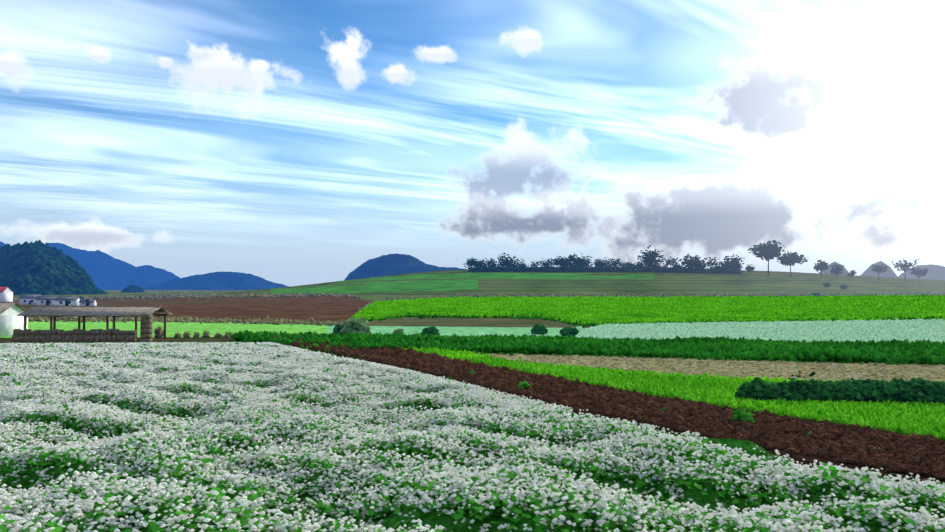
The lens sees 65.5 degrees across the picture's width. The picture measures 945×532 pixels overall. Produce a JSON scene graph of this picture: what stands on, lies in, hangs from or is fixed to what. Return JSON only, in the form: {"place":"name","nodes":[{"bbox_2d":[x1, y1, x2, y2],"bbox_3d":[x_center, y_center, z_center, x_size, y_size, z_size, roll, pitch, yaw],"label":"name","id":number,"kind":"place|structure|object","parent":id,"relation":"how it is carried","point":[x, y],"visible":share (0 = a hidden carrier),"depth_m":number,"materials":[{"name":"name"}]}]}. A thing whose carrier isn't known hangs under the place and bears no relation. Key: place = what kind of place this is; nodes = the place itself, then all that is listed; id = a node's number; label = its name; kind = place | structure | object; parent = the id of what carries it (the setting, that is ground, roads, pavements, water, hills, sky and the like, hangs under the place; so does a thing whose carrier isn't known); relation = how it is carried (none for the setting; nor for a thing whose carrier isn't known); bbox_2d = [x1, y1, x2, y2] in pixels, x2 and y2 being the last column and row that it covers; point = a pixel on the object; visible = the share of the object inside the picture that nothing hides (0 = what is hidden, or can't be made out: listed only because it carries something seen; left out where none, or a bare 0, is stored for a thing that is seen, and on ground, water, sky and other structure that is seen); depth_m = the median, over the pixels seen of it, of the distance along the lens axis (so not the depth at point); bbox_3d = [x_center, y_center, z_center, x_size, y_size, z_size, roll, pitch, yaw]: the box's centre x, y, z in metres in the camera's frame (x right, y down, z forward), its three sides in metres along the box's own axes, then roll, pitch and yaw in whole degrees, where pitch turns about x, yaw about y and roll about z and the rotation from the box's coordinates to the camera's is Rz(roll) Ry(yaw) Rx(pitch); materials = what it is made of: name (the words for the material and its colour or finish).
{"place":"outdoors","nodes":[
{"label":"outdoors","id":0,"kind":"place"},
{"bbox_2d":[5,250,58,287],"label":"forest hill","id":1,"kind":"structure","parent":0,"point":[55,282],"depth_m":629.50,"materials":[{"name":"green plant"}]},
{"bbox_2d":[0,240,107,294],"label":"forest crowns","id":2,"kind":"object","parent":1,"relation":"on","point":[70,275],"visible":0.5,"depth_m":638.53,"materials":[{"name":"plant"}]},
{"bbox_2d":[45,242,179,289],"bbox_3d":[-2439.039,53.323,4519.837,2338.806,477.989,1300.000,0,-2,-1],"label":"blue mountain","id":3,"kind":"structure","parent":0,"point":[104,271],"depth_m":4759.48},
{"bbox_2d":[0,320,326,337],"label":"pale green field","id":4,"kind":"structure","parent":0,"point":[172,328],"depth_m":93.23,"materials":[{"name":"green plant"}]},
{"bbox_2d":[13,296,372,323],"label":"fallow field","id":5,"kind":"structure","parent":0,"point":[330,308],"depth_m":197.20,"materials":[{"name":"brown soil"}]},
{"bbox_2d":[143,272,288,289],"bbox_3d":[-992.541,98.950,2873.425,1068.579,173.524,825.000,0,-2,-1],"label":"blue mountain","id":6,"kind":"structure","parent":0,"point":[226,281],"depth_m":3062.63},
{"bbox_2d":[271,279,477,293],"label":"field","id":7,"kind":"structure","parent":0,"point":[415,285],"depth_m":403.66,"materials":[{"name":"green plant"}]},
{"bbox_2d":[345,254,467,279],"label":"mountain","id":8,"kind":"structure","parent":0,"point":[389,264],"depth_m":1633.49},
{"bbox_2d":[327,325,581,336],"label":"pale field","id":9,"kind":"structure","parent":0,"point":[476,331],"depth_m":84.84,"materials":[{"name":"green plant"}]},
{"bbox_2d":[271,270,654,288],"bbox_3d":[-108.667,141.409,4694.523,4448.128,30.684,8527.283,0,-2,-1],"label":"field","id":10,"kind":"structure","parent":0,"point":[489,275],"depth_m":461.56,"materials":[{"name":"green plant"}]},
{"bbox_2d":[0,342,944,531],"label":"flower field","id":11,"kind":"structure","parent":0,"point":[222,342],"depth_m":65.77,"materials":[{"name":"green plant"}]},
{"bbox_2d":[0,342,944,531],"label":"flower heads","id":12,"kind":"object","parent":11,"relation":"on","point":[25,405],"visible":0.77,"depth_m":9.00,"materials":[{"name":"white plant"}]},
{"bbox_2d":[0,270,944,457],"bbox_3d":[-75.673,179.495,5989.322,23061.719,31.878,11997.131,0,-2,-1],"label":"ground","id":13,"kind":"structure","parent":0,"point":[162,339],"depth_m":483.36,"materials":[{"name":"green plant"}]},
{"bbox_2d":[0,287,96,305],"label":"village houses","id":14,"kind":"structure","parent":13,"relation":"on","point":[6,294],"depth_m":224.74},
{"bbox_2d":[0,302,172,341],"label":"shed","id":15,"kind":"structure","parent":13,"relation":"on","point":[14,316],"depth_m":68.79,"materials":[{"name":"wood"}]},
{"bbox_2d":[121,285,144,292],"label":"hill","id":16,"kind":"structure","parent":13,"relation":"on","point":[133,289],"depth_m":973.54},
{"bbox_2d":[154,282,944,449],"bbox_3d":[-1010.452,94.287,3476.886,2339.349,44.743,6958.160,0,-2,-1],"label":"bushes","id":17,"kind":"object","parent":13,"relation":"on","point":[916,390],"visible":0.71,"depth_m":18.19,"materials":[{"name":"green plant"}]},
{"bbox_2d":[231,330,944,364],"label":"hedge row","id":18,"kind":"object","parent":13,"relation":"on","point":[921,352],"visible":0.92,"depth_m":50.20,"materials":[{"name":"green plant"}]},
{"bbox_2d":[860,261,897,277],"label":"hill","id":19,"kind":"structure","parent":13,"relation":"on","point":[890,273],"depth_m":1792.44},
{"bbox_2d":[898,264,944,279],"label":"hill","id":20,"kind":"structure","parent":13,"relation":"on","point":[935,272],"depth_m":2049.98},
{"bbox_2d":[0,0,944,286],"label":"sky","id":21,"kind":"structure","parent":0,"point":[289,143],"materials":[{"name":"blue"}]},
{"bbox_2d":[13,279,944,300],"bbox_3d":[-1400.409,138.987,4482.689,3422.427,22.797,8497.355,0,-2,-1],"label":"field","id":22,"kind":"structure","parent":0,"point":[580,287],"depth_m":393.82,"materials":[{"name":"green plant"}]},
{"bbox_2d":[13,290,944,413],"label":"field verges","id":23,"kind":"structure","parent":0,"point":[207,319],"depth_m":116.25,"materials":[{"name":"green plant"}]},
{"bbox_2d":[271,335,944,484],"bbox_3d":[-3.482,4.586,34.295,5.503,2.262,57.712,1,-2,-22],"label":"field soil","id":24,"kind":"structure","parent":0,"point":[799,458],"depth_m":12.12,"materials":[{"name":"brown soil"}]},
{"bbox_2d":[401,346,944,440],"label":"green crop tufts","id":25,"kind":"object","parent":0,"point":[917,418],"visible":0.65,"depth_m":18.20,"materials":[{"name":"green plant"}]},
{"bbox_2d":[640,272,944,285],"bbox_3d":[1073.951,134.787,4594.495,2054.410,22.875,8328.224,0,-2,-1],"label":"field","id":26,"kind":"structure","parent":0,"point":[764,277],"depth_m":451.56,"materials":[{"name":"green plant"}]},
{"bbox_2d":[464,240,928,281],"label":"ridge trees","id":27,"kind":"object","parent":26,"relation":"on","point":[769,251],"visible":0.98,"depth_m":495.35,"materials":[{"name":"green plant"}]},
{"bbox_2d":[820,261,848,274],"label":"hill","id":28,"kind":"structure","parent":26,"relation":"on","point":[845,271],"depth_m":1487.97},
{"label":"big green field","id":29,"kind":"structure","parent":0,"visible":0},
{"bbox_2d":[369,317,589,327],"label":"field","id":30,"kind":"structure","parent":29,"relation":"on","point":[463,322],"depth_m":105.65,"materials":[{"name":"green plant"}]},
{"bbox_2d":[349,294,944,325],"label":"green crop","id":31,"kind":"object","parent":29,"relation":"on","point":[599,310],"visible":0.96,"depth_m":166.89,"materials":[{"name":"green plant"}]},
{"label":"green field","id":32,"kind":"structure","parent":0,"visible":0},
{"bbox_2d":[477,352,944,381],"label":"tan field","id":33,"kind":"structure","parent":32,"relation":"on","point":[653,364],"depth_m":35.19,"materials":[{"name":"beige plant"}]},
{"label":"pale field","id":34,"kind":"object","parent":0,"visible":0},
{"bbox_2d":[575,318,944,342],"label":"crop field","id":35,"kind":"structure","parent":34,"relation":"on","point":[931,330],"depth_m":79.85,"materials":[{"name":"green plant"}]}
]}

